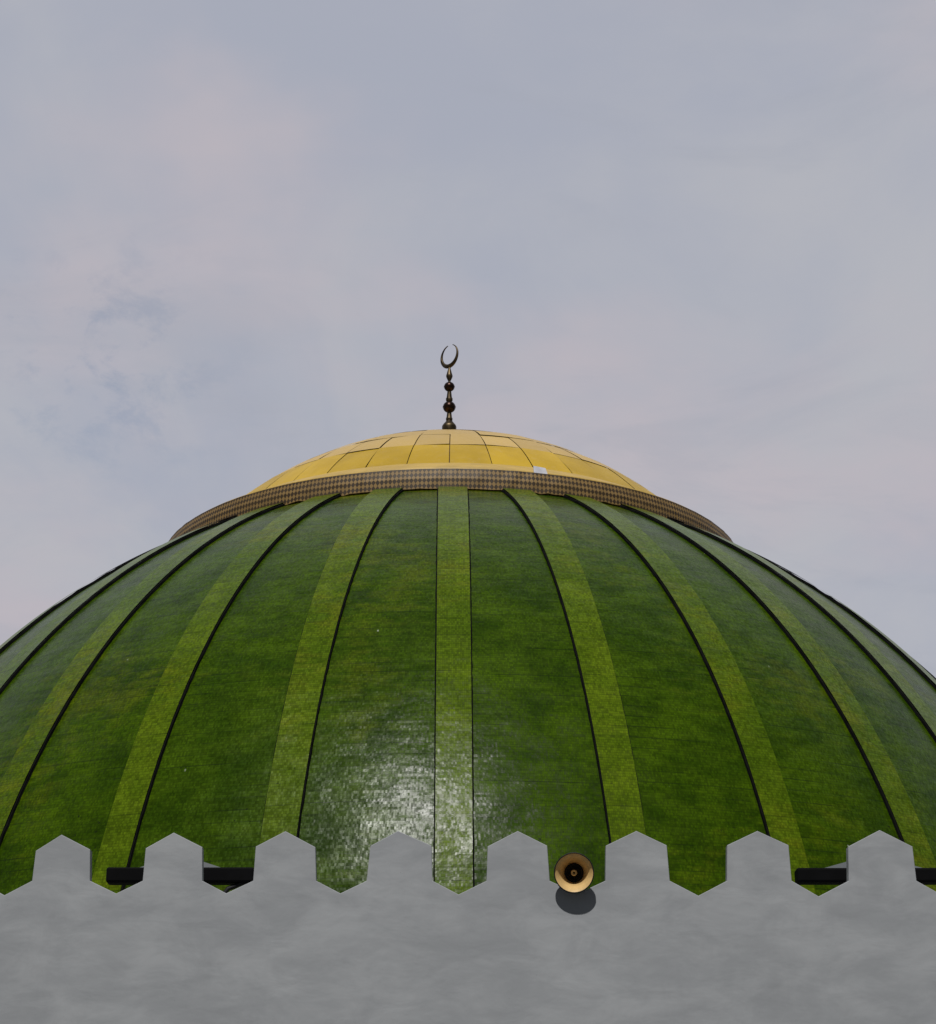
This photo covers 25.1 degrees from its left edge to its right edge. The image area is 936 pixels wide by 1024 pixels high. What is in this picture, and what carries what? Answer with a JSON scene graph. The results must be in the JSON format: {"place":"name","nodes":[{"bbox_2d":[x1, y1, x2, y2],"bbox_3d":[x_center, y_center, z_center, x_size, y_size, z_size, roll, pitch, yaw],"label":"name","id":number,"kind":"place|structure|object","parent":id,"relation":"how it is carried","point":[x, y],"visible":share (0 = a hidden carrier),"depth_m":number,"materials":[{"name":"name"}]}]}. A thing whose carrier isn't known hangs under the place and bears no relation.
{"place":"outdoors","nodes":[
{"label":"outdoors","id":0,"kind":"place"},
{"bbox_2d":[0,0,935,677],"label":"sky","id":1,"kind":"structure","parent":0,"point":[685,249],"materials":[{"name":"grey"}]},
{"label":"ground","id":2,"kind":"structure","parent":0,"visible":0},
{"bbox_2d":[0,830,935,1023],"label":"parapet wall","id":3,"kind":"structure","parent":2,"relation":"on","point":[518,936],"depth_m":18.32,"materials":[{"name":"grey paint"}]},
{"bbox_2d":[554,852,593,892],"bbox_3d":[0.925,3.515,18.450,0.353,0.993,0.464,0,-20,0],"label":"horn loudspeaker","id":4,"kind":"object","parent":3,"relation":"attached to","point":[573,872],"visible":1,"depth_m":18.43,"materials":[{"name":"beige metal"}]},
{"bbox_3d":[0.388,10.221,29.594,24.676,4.070,25.387,0,-20,0],"label":"prayer hall","id":5,"kind":"object","parent":2,"relation":"on","visible":0},
{"bbox_2d":[106,862,253,892],"bbox_3d":[-2.642,3.719,19.270,1.358,1.165,0.180,0,-20,0],"label":"rooftop fixture","id":6,"kind":"object","parent":5,"relation":"on","point":[234,877],"visible":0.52,"depth_m":19.32,"materials":[{"name":"black paint"}]},
{"bbox_2d":[0,344,935,895],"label":"mosque dome","id":7,"kind":"structure","parent":5,"relation":"on","point":[456,650],"depth_m":23.88,"materials":[{"name":"tile"}]},
{"bbox_2d":[794,862,935,884],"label":"rooftop fixture","id":8,"kind":"object","parent":5,"relation":"on","point":[834,874],"visible":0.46,"depth_m":19.32,"materials":[{"name":"black paint"}]}
]}

